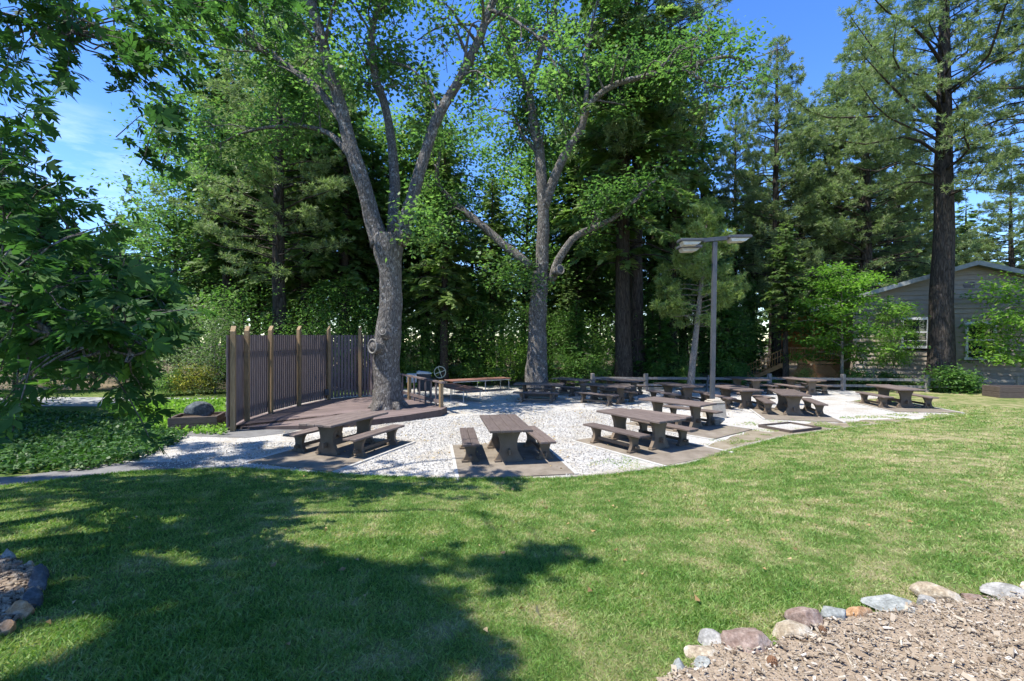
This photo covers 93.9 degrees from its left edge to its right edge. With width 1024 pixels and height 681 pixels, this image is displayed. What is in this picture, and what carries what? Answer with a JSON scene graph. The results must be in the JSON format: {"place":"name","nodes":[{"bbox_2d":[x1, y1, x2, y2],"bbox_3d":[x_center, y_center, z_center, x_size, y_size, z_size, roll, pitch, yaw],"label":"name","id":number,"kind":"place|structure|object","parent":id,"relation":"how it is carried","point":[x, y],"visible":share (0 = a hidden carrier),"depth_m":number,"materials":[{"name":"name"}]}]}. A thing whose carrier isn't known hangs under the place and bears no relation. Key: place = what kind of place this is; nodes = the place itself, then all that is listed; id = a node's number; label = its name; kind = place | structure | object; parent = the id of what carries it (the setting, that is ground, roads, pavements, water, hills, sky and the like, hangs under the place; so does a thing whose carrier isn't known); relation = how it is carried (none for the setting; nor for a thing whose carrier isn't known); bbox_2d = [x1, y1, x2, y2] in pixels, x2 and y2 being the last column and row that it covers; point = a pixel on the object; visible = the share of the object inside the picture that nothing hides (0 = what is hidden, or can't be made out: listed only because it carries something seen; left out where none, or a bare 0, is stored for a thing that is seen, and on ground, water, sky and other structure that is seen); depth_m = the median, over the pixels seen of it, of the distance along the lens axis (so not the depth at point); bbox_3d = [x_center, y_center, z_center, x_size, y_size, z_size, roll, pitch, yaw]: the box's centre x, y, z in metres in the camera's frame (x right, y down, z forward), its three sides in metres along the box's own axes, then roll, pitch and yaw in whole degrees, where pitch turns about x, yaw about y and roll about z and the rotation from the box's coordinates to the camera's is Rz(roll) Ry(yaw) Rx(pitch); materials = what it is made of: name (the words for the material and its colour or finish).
{"place":"outdoors","nodes":[
{"label":"outdoors","id":0,"kind":"place"},
{"bbox_2d":[0,461,213,485],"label":"path","id":1,"kind":"structure","parent":0,"point":[104,468],"depth_m":9.66,"materials":[{"name":"grey concrete"}]},
{"bbox_2d":[0,342,981,389],"bbox_3d":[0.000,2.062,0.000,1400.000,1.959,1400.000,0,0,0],"label":"ground","id":2,"kind":"structure","parent":0,"point":[107,386],"depth_m":30.80,"materials":[{"name":"green plant"}]},
{"bbox_2d":[0,408,188,474],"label":"ivy ground cover","id":3,"kind":"object","parent":2,"relation":"on","point":[42,435],"visible":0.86,"depth_m":11.81,"materials":[{"name":"green plant"}]},
{"bbox_2d":[97,187,257,371],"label":"broadleaf tree","id":4,"kind":"object","parent":2,"relation":"on","point":[167,226],"visible":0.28,"depth_m":31.93,"materials":[{"name":"green plant"}]},
{"bbox_2d":[104,280,263,389],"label":"understory tree","id":5,"kind":"object","parent":2,"relation":"on","point":[177,358],"visible":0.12,"depth_m":26.96,"materials":[{"name":"green plant"}]},
{"bbox_2d":[111,108,263,371],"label":"broadleaf tree","id":6,"kind":"object","parent":2,"relation":"on","point":[166,184],"visible":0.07,"depth_m":37.75,"materials":[{"name":"green plant"}]},
{"bbox_2d":[165,359,225,396],"bbox_3d":[-15.468,1.909,23.502,2.694,2.206,2.688,0,0,-10],"label":"shrub","id":7,"kind":"object","parent":2,"relation":"on","point":[186,386],"visible":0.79,"depth_m":23.37,"materials":[{"name":"green plant"}]},
{"bbox_2d":[79,46,327,332],"bbox_3d":[-20.122,-7.965,32.898,16.942,21.572,15.818,0,0,-29],"label":"broadleaf tree","id":8,"kind":"object","parent":2,"relation":"on","point":[182,97],"visible":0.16,"depth_m":31.30,"materials":[{"name":"green plant"}]},
{"bbox_2d":[149,306,261,395],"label":"understory tree","id":9,"kind":"object","parent":2,"relation":"on","point":[210,350],"visible":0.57,"depth_m":23.45,"materials":[{"name":"green plant"}]},
{"bbox_2d":[167,36,272,381],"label":"cedar tree","id":10,"kind":"object","parent":2,"relation":"on","point":[211,258],"visible":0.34,"depth_m":30.43,"materials":[{"name":"green plant"}]},
{"bbox_2d":[172,278,319,382],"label":"understory tree","id":11,"kind":"object","parent":2,"relation":"on","point":[235,301],"visible":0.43,"depth_m":24.97,"materials":[{"name":"green plant"}]},
{"bbox_2d":[148,1,357,334],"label":"pine tree","id":12,"kind":"object","parent":2,"relation":"on","point":[276,204],"visible":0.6,"depth_m":25.25,"materials":[{"name":"green plant"}]},
{"bbox_2d":[227,15,364,334],"bbox_3d":[-13.029,-8.767,30.111,7.545,23.617,7.137,0,0,3],"label":"cedar tree","id":13,"kind":"object","parent":2,"relation":"on","point":[298,278],"visible":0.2,"depth_m":29.35,"materials":[{"name":"green plant"}]},
{"bbox_2d":[266,296,355,378],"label":"understory tree","id":14,"kind":"object","parent":2,"relation":"on","point":[310,327],"visible":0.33,"depth_m":24.95,"materials":[{"name":"green plant"}]},
{"bbox_2d":[224,23,407,334],"bbox_3d":[-13.653,-9.102,35.063,13.900,23.830,13.630,0,0,-26],"label":"broadleaf tree","id":15,"kind":"object","parent":2,"relation":"on","point":[366,119],"visible":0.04,"depth_m":33.35,"materials":[{"name":"green plant"}]},
{"bbox_2d":[285,75,409,386],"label":"cedar tree","id":16,"kind":"object","parent":2,"relation":"on","point":[344,259],"visible":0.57,"depth_m":28.06,"materials":[{"name":"green plant"}]},
{"bbox_2d":[292,271,407,387],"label":"understory tree","id":17,"kind":"object","parent":2,"relation":"on","point":[344,288],"visible":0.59,"depth_m":26.36,"materials":[{"name":"green plant"}]},
{"bbox_2d":[324,135,416,383],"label":"cedar tree","id":18,"kind":"object","parent":2,"relation":"on","point":[378,172],"visible":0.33,"depth_m":29.70,"materials":[{"name":"green plant"}]},
{"bbox_2d":[290,99,479,329],"bbox_3d":[-9.556,-6.591,34.698,14.761,18.784,15.809,0,0,-31],"label":"broadleaf tree","id":19,"kind":"object","parent":2,"relation":"on","point":[398,145],"visible":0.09,"depth_m":31.91,"materials":[{"name":"green plant"}]},
{"bbox_2d":[376,60,471,371],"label":"cedar tree","id":20,"kind":"object","parent":2,"relation":"on","point":[430,167],"visible":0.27,"depth_m":32.63,"materials":[{"name":"green plant"}]},
{"bbox_2d":[401,298,485,379],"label":"understory tree","id":21,"kind":"object","parent":2,"relation":"on","point":[437,326],"visible":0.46,"depth_m":29.11,"materials":[{"name":"green plant"}]},
{"bbox_2d":[365,103,523,366],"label":"broadleaf tree","id":22,"kind":"object","parent":2,"relation":"on","point":[472,156],"visible":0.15,"depth_m":35.10,"materials":[{"name":"green plant"}]},
{"bbox_2d":[402,131,494,382],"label":"cedar tree","id":23,"kind":"object","parent":2,"relation":"on","point":[446,283],"visible":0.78,"depth_m":27.82,"materials":[{"name":"green plant"}]},
{"bbox_2d":[426,300,528,383],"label":"understory tree","id":24,"kind":"object","parent":2,"relation":"on","point":[479,353],"visible":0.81,"depth_m":27.97,"materials":[{"name":"green plant"}]},
{"bbox_2d":[453,279,501,382],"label":"fir tree","id":25,"kind":"object","parent":2,"relation":"on","point":[480,292],"visible":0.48,"depth_m":29.31,"materials":[{"name":"green plant"}]},
{"bbox_2d":[467,178,524,376],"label":"cedar tree","id":26,"kind":"object","parent":2,"relation":"on","point":[485,238],"visible":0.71,"depth_m":32.83,"materials":[{"name":"green plant"}]},
{"bbox_2d":[475,328,527,385],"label":"maple tree","id":27,"kind":"object","parent":2,"relation":"on","point":[518,348],"visible":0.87,"depth_m":27.38,"materials":[{"name":"green plant"}]},
{"bbox_2d":[490,297,568,372],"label":"understory tree","id":28,"kind":"object","parent":2,"relation":"on","point":[521,317],"visible":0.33,"depth_m":30.93,"materials":[{"name":"green plant"}]},
{"bbox_2d":[453,125,609,374],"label":"broadleaf tree","id":29,"kind":"object","parent":2,"relation":"on","point":[510,219],"visible":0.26,"depth_m":35.71,"materials":[{"name":"green plant"}]},
{"bbox_2d":[123,385,951,478],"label":"gravel yard","id":30,"kind":"structure","parent":2,"relation":"on","point":[838,406],"depth_m":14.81,"materials":[{"name":"white gravel"}]},
{"bbox_2d":[183,429,294,437],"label":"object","id":31,"kind":"object","parent":30,"relation":"on","point":[242,433],"visible":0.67,"depth_m":13.50,"materials":[{"name":"grey concrete"}]},
{"bbox_2d":[225,326,374,431],"bbox_3d":[-7.857,1.014,17.903,2.431,3.343,8.200,0,0,19],"label":"slatted screen","id":32,"kind":"object","parent":30,"relation":"on","point":[270,372],"visible":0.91,"depth_m":18.10,"materials":[{"name":"brown wood"}]},
{"bbox_2d":[244,436,415,472],"bbox_3d":[-4.120,2.671,11.296,2.390,0.138,3.040,0,0,20],"label":"concrete pad","id":33,"kind":"object","parent":30,"relation":"on","point":[310,459],"visible":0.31,"depth_m":10.64,"materials":[{"name":"beige concrete"}]},
{"bbox_2d":[299,410,387,455],"bbox_3d":[-4.011,2.235,11.597,0.912,0.750,2.150,0,0,20],"label":"picnic table","id":34,"kind":"object","parent":33,"relation":"on","point":[330,425],"visible":0.79,"depth_m":11.03,"materials":[{"name":"brown wood"}]},
{"bbox_2d":[343,424,404,456],"bbox_3d":[-3.238,2.385,11.380,0.380,0.450,1.950,0,0,20],"label":"bench","id":35,"kind":"object","parent":33,"relation":"on","point":[358,440],"visible":1,"depth_m":11.18,"materials":[{"name":"brown wood"}]},
{"bbox_2d":[228,396,446,429],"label":"wooden deck","id":36,"kind":"structure","parent":30,"relation":"on","point":[290,417],"depth_m":16.44,"materials":[{"name":"brown wood"}]},
{"bbox_2d":[400,373,444,407],"bbox_3d":[-3.713,1.985,19.001,0.144,1.110,4.755,0,0,-33],"label":"deck railing","id":37,"kind":"object","parent":36,"relation":"on","point":[408,393],"visible":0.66,"depth_m":18.39,"materials":[{"name":"brown wood"}]},
{"bbox_2d":[108,0,607,410],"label":"oak tree","id":38,"kind":"object","parent":30,"relation":"on","point":[384,346],"visible":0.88,"depth_m":17.94,"materials":[{"name":"green plant"}]},
{"bbox_2d":[450,442,577,480],"bbox_3d":[-0.130,2.671,10.653,2.390,0.138,3.040,0,0,-10],"label":"concrete pad","id":39,"kind":"object","parent":30,"relation":"on","point":[530,464],"visible":0.55,"depth_m":9.98,"materials":[{"name":"beige concrete"}]},
{"bbox_2d":[480,414,532,462],"bbox_3d":[-0.184,2.235,10.969,0.912,0.750,2.150,0,0,-10],"label":"picnic table","id":40,"kind":"object","parent":39,"relation":"on","point":[505,430],"visible":1,"depth_m":10.30,"materials":[{"name":"brown wood"}]},
{"bbox_2d":[523,426,556,459],"bbox_3d":[0.596,2.385,11.158,0.380,0.450,1.950,0,0,-11],"label":"bench","id":41,"kind":"object","parent":39,"relation":"on","point":[545,441],"visible":0.9,"depth_m":10.55,"materials":[{"name":"brown wood"}]},
{"bbox_2d":[395,0,792,391],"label":"oak tree","id":42,"kind":"object","parent":30,"relation":"on","point":[536,368],"visible":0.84,"depth_m":24.49,"materials":[{"name":"green plant"}]},
{"bbox_2d":[571,431,731,465],"bbox_3d":[3.368,2.671,11.820,2.390,0.138,3.040,0,0,-32],"label":"concrete pad","id":43,"kind":"object","parent":30,"relation":"on","point":[673,453],"visible":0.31,"depth_m":11.24,"materials":[{"name":"beige concrete"}]},
{"bbox_2d":[583,423,649,453],"bbox_3d":[2.509,2.385,11.685,0.380,0.450,1.950,0,0,-32],"label":"bench","id":44,"kind":"object","parent":43,"relation":"on","point":[633,437],"visible":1,"depth_m":11.51,"materials":[{"name":"brown wood"}]},
{"bbox_2d":[596,408,685,449],"bbox_3d":[3.199,2.235,12.091,0.912,0.750,2.150,0,0,-32],"label":"picnic table","id":45,"kind":"object","parent":43,"relation":"on","point":[658,424],"visible":0.85,"depth_m":11.70,"materials":[{"name":"brown wood"}]},
{"bbox_2d":[626,421,753,439],"bbox_3d":[5.272,2.671,14.523,2.390,0.138,3.040,0,0,-39],"label":"concrete pad","id":46,"kind":"object","parent":30,"relation":"on","point":[711,432],"visible":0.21,"depth_m":13.86,"materials":[{"name":"beige concrete"}]},
{"bbox_2d":[638,396,716,427],"bbox_3d":[5.073,2.235,14.773,0.912,0.750,2.150,0,0,-39],"label":"picnic table","id":47,"kind":"object","parent":46,"relation":"on","point":[695,410],"visible":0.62,"depth_m":14.34,"materials":[{"name":"brown wood"}]},
{"bbox_2d":[676,235,752,398],"bbox_3d":[7.737,-0.681,18.772,2.718,6.645,1.450,0,0,0],"label":"lamp post","id":48,"kind":"object","parent":30,"relation":"on","point":[689,245],"visible":0.83,"depth_m":18.22,"materials":[{"name":"metal"}]},
{"bbox_2d":[748,408,845,422],"bbox_3d":[9.935,2.671,17.029,2.390,0.138,3.040,0,0,17],"label":"concrete pad","id":49,"kind":"object","parent":30,"relation":"on","point":[779,415],"visible":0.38,"depth_m":16.36,"materials":[{"name":"beige concrete"}]},
{"bbox_2d":[768,389,811,415],"bbox_3d":[10.026,2.235,17.335,0.912,0.750,2.150,0,0,17],"label":"picnic table","id":50,"kind":"object","parent":49,"relation":"on","point":[789,400],"visible":1,"depth_m":16.72,"materials":[{"name":"brown wood"}]},
{"bbox_2d":[590,373,1023,391],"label":"rail fence","id":51,"kind":"object","parent":30,"relation":"on","point":[1017,380],"visible":0.66,"depth_m":25.18,"materials":[{"name":"wood"}]},
{"bbox_2d":[709,419,912,448],"bbox_3d":[7.909,2.630,13.716,11.919,0.001,1.905,0,0,-30],"label":"dirt margin","id":52,"kind":"object","parent":30,"relation":"on","point":[753,435],"visible":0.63,"depth_m":13.23,"materials":[{"name":"beige soil"}]},
{"bbox_2d":[845,401,963,413],"bbox_3d":[15.349,2.671,18.921,2.390,0.138,3.040,0,0,7],"label":"concrete pad","id":53,"kind":"object","parent":30,"relation":"on","point":[893,408],"visible":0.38,"depth_m":18.29,"materials":[{"name":"beige concrete"}]},
{"bbox_2d":[866,384,925,407],"bbox_3d":[15.388,2.235,19.239,0.912,0.750,2.150,0,0,7],"label":"picnic table","id":54,"kind":"object","parent":53,"relation":"on","point":[905,395],"visible":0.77,"depth_m":18.58,"materials":[{"name":"brown wood"}]},
{"bbox_2d":[107,174,1023,364],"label":"woods","id":55,"kind":"object","parent":2,"relation":"on","point":[604,326],"visible":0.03,"depth_m":60.41,"materials":[{"name":"green plant"}]},
{"bbox_2d":[547,272,587,364],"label":"cedar tree","id":56,"kind":"object","parent":2,"relation":"on","point":[565,286],"visible":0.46,"depth_m":31.90,"materials":[{"name":"green plant"}]},
{"bbox_2d":[530,115,614,348],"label":"cedar tree","id":57,"kind":"object","parent":2,"relation":"on","point":[564,235],"visible":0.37,"depth_m":33.41,"materials":[{"name":"green plant"}]},
{"bbox_2d":[490,43,658,339],"bbox_3d":[5.436,-9.403,35.797,14.076,24.438,13.802,0,0,19],"label":"broadleaf tree","id":58,"kind":"object","parent":2,"relation":"on","point":[527,172],"visible":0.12,"depth_m":33.40,"materials":[{"name":"green plant"}]},
{"bbox_2d":[557,300,598,382],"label":"fir tree","id":59,"kind":"object","parent":2,"relation":"on","point":[577,330],"visible":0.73,"depth_m":28.81,"materials":[{"name":"green plant"}]},
{"bbox_2d":[546,302,617,376],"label":"understory tree","id":60,"kind":"object","parent":2,"relation":"on","point":[560,332],"visible":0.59,"depth_m":29.14,"materials":[{"name":"green plant"}]},
{"bbox_2d":[552,352,616,386],"bbox_3d":[4.290,1.746,27.484,3.775,2.652,3.573,0,0,22],"label":"shrub","id":61,"kind":"object","parent":2,"relation":"on","point":[596,372],"visible":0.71,"depth_m":27.33,"materials":[{"name":"green plant"}]},
{"bbox_2d":[550,288,648,377],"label":"understory tree","id":62,"kind":"object","parent":2,"relation":"on","point":[601,321],"visible":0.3,"depth_m":32.81,"materials":[{"name":"green plant"}]},
{"bbox_2d":[547,0,709,383],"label":"cedar tree","id":63,"kind":"object","parent":2,"relation":"on","point":[620,252],"visible":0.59,"depth_m":27.52,"materials":[{"name":"green plant"}]},
{"bbox_2d":[540,0,754,383],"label":"pine tree","id":64,"kind":"object","parent":2,"relation":"on","point":[636,292],"visible":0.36,"depth_m":28.10,"materials":[{"name":"green plant"}]},
{"bbox_2d":[633,295,682,386],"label":"fir tree","id":65,"kind":"object","parent":2,"relation":"on","point":[663,331],"visible":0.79,"depth_m":28.16,"materials":[{"name":"green plant"}]},
{"bbox_2d":[613,0,736,380],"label":"cedar tree","id":66,"kind":"object","parent":2,"relation":"on","point":[670,217],"visible":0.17,"depth_m":31.60,"materials":[{"name":"green plant"}]},
{"bbox_2d":[552,69,810,372],"bbox_3d":[10.955,-8.241,35.988,17.160,22.132,16.022,0,0,-20],"label":"broadleaf tree","id":67,"kind":"object","parent":2,"relation":"on","point":[649,266],"visible":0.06,"depth_m":33.37,"materials":[{"name":"green plant"}]},
{"bbox_2d":[649,194,751,392],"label":"pine tree","id":68,"kind":"object","parent":2,"relation":"on","point":[689,266],"visible":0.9,"depth_m":24.03,"materials":[{"name":"green plant"}]},
{"bbox_2d":[677,299,773,381],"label":"understory tree","id":69,"kind":"object","parent":2,"relation":"on","point":[731,339],"visible":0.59,"depth_m":28.70,"materials":[{"name":"green plant"}]},
{"bbox_2d":[696,270,759,381],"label":"fir tree","id":70,"kind":"object","parent":2,"relation":"on","point":[719,352],"visible":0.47,"depth_m":29.10,"materials":[{"name":"green plant"}]},
{"bbox_2d":[678,271,781,376],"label":"understory tree","id":71,"kind":"object","parent":2,"relation":"on","point":[747,292],"visible":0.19,"depth_m":32.42,"materials":[{"name":"green plant"}]},
{"bbox_2d":[711,102,771,360],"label":"pine tree","id":72,"kind":"object","parent":2,"relation":"on","point":[733,161],"visible":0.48,"depth_m":36.40,"materials":[{"name":"green plant"}]},
{"bbox_2d":[747,220,819,387],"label":"cedar tree","id":73,"kind":"object","parent":2,"relation":"on","point":[789,286],"visible":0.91,"depth_m":28.06,"materials":[{"name":"green plant"}]},
{"bbox_2d":[718,34,854,376],"bbox_3d":[18.764,-9.173,33.274,8.785,24.383,8.161,0,0,-2],"label":"pine tree","id":74,"kind":"object","parent":2,"relation":"on","point":[795,138],"visible":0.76,"depth_m":32.49,"materials":[{"name":"green plant"}]},
{"bbox_2d":[746,97,881,373],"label":"pine tree","id":75,"kind":"object","parent":2,"relation":"on","point":[769,185],"visible":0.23,"depth_m":35.41,"materials":[{"name":"green plant"}]},
{"bbox_2d":[767,68,932,306],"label":"pine tree","id":76,"kind":"object","parent":2,"relation":"on","point":[812,151],"visible":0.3,"depth_m":33.92,"materials":[{"name":"green plant"}]},
{"bbox_2d":[771,260,930,373],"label":"maple tree","id":77,"kind":"object","parent":2,"relation":"on","point":[846,282],"visible":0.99,"depth_m":25.74,"materials":[{"name":"green plant"}]},
{"bbox_2d":[783,21,983,305],"bbox_3d":[24.030,-9.528,33.646,11.220,25.113,12.078,0,0,-11],"label":"pine tree","id":78,"kind":"object","parent":2,"relation":"on","point":[867,229],"visible":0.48,"depth_m":31.77,"materials":[{"name":"green plant"}]},
{"bbox_2d":[747,260,1023,384],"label":"cabin","id":79,"kind":"object","parent":2,"relation":"on","point":[914,290],"visible":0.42,"depth_m":27.76,"materials":[{"name":"grey wood"}]},
{"bbox_2d":[865,296,926,377],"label":"maple tree","id":80,"kind":"object","parent":2,"relation":"on","point":[895,356],"visible":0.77,"depth_m":27.34,"materials":[{"name":"green plant"}]},
{"bbox_2d":[778,0,1023,390],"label":"pine tree","id":81,"kind":"object","parent":2,"relation":"on","point":[945,121],"visible":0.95,"depth_m":24.46,"materials":[{"name":"green plant"}]},
{"bbox_2d":[842,119,977,292],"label":"pine tree","id":82,"kind":"object","parent":2,"relation":"on","point":[917,272],"visible":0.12,"depth_m":36.99,"materials":[{"name":"green plant"}]},
{"bbox_2d":[911,362,987,393],"bbox_3d":[22.354,2.006,24.475,3.423,2.111,2.770,0,0,28],"label":"leafy plant","id":83,"kind":"object","parent":2,"relation":"on","point":[946,374],"visible":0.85,"depth_m":24.09,"materials":[{"name":"green plant"}]},
{"bbox_2d":[952,0,1023,193],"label":"pine tree","id":84,"kind":"object","parent":2,"relation":"on","point":[1005,88],"visible":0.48,"depth_m":24.26,"materials":[{"name":"green plant"}]},
{"bbox_2d":[955,163,1023,268],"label":"pine tree","id":85,"kind":"object","parent":2,"relation":"on","point":[1011,234],"visible":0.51,"depth_m":40.07,"materials":[{"name":"green plant"}]},
{"bbox_2d":[0,390,1023,680],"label":"lawn","id":86,"kind":"structure","parent":0,"point":[974,400],"depth_m":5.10,"materials":[{"name":"green plant"}]},
{"bbox_2d":[0,0,312,457],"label":"oak tree","id":87,"kind":"object","parent":86,"relation":"on","point":[123,307],"visible":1,"depth_m":5.78,"materials":[{"name":"green plant"}]},
{"bbox_2d":[105,396,228,434],"bbox_3d":[-11.521,2.555,17.044,10.384,0.428,3.995,0,0,44],"label":"clover ground cover","id":88,"kind":"object","parent":86,"relation":"on","point":[179,405],"visible":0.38,"depth_m":17.08,"materials":[{"name":"green plant"}]},
{"bbox_2d":[168,411,225,430],"bbox_3d":[-9.420,2.430,14.350,1.250,0.412,1.000,0,0,-17],"label":"planter box","id":89,"kind":"object","parent":86,"relation":"on","point":[183,420],"visible":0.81,"depth_m":13.93,"materials":[{"name":"wood"}]},
{"bbox_2d":[45,390,973,672],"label":"fallen leaves","id":90,"kind":"object","parent":86,"relation":"on","point":[513,488],"visible":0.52,"depth_m":6.03,"materials":[{"name":"brown plant"}]},
{"bbox_2d":[720,628,772,653],"bbox_3d":[1.479,1.926,2.994,0.318,0.207,0.229,0,0,-10],"label":"edging stone","id":91,"kind":"object","parent":86,"relation":"on","point":[745,638],"visible":0.71,"depth_m":2.97,"materials":[{"name":"pink stone"}]},
{"bbox_2d":[772,619,812,639],"bbox_3d":[1.851,1.928,3.150,0.249,0.140,0.178,0,0,-7],"label":"edging stone","id":92,"kind":"object","parent":86,"relation":"on","point":[787,627],"visible":0.68,"depth_m":3.12,"materials":[{"name":"beige stone"}]},
{"bbox_2d":[784,606,823,630],"bbox_3d":[2.024,1.940,3.295,0.267,0.188,0.171,0,0,7],"label":"edging stone","id":93,"kind":"object","parent":86,"relation":"on","point":[807,616],"visible":0.58,"depth_m":3.27,"materials":[{"name":"stone"}]},
{"bbox_2d":[656,591,1023,680],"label":"mulch bed","id":94,"kind":"object","parent":86,"relation":"on","point":[837,669],"visible":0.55,"depth_m":2.90,"materials":[{"name":"brown wood"}]},
{"bbox_2d":[860,594,914,612],"bbox_3d":[2.802,1.964,3.556,0.354,0.097,0.286,0,0,10],"label":"edging stone","id":95,"kind":"object","parent":86,"relation":"on","point":[884,601],"visible":0.65,"depth_m":3.54,"materials":[{"name":"grey stone"}]},
{"bbox_2d":[909,581,962,603],"bbox_3d":[3.270,1.943,3.668,0.351,0.146,0.206,0,0,37],"label":"edging stone","id":96,"kind":"object","parent":86,"relation":"on","point":[934,591],"visible":0.6,"depth_m":3.63,"materials":[{"name":"beige stone"}]},
{"bbox_2d":[954,271,1023,367],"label":"maple tree","id":97,"kind":"object","parent":86,"relation":"on","point":[1019,323],"visible":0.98,"depth_m":24.39,"materials":[{"name":"green plant"}]},
{"bbox_2d":[979,582,1023,599],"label":"edging stone","id":98,"kind":"object","parent":86,"relation":"on","point":[994,588],"visible":0.63,"depth_m":3.71,"materials":[{"name":"grey stone"}]},
{"bbox_2d":[982,385,1023,397],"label":"planter box","id":99,"kind":"object","parent":86,"relation":"on","point":[1007,391],"visible":1,"depth_m":21.93,"materials":[{"name":"wood"}]},
{"bbox_2d":[0,0,1023,342],"label":"sky","id":100,"kind":"structure","parent":0,"point":[814,26],"materials":[{"name":"blue"}]},
{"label":"rock bed","id":101,"kind":"structure","parent":0,"visible":0},
{"bbox_2d":[0,555,41,631],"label":"rock bed gravel","id":102,"kind":"object","parent":101,"relation":"on","point":[14,578],"visible":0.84,"depth_m":3.90,"materials":[{"name":"grey gravel"}]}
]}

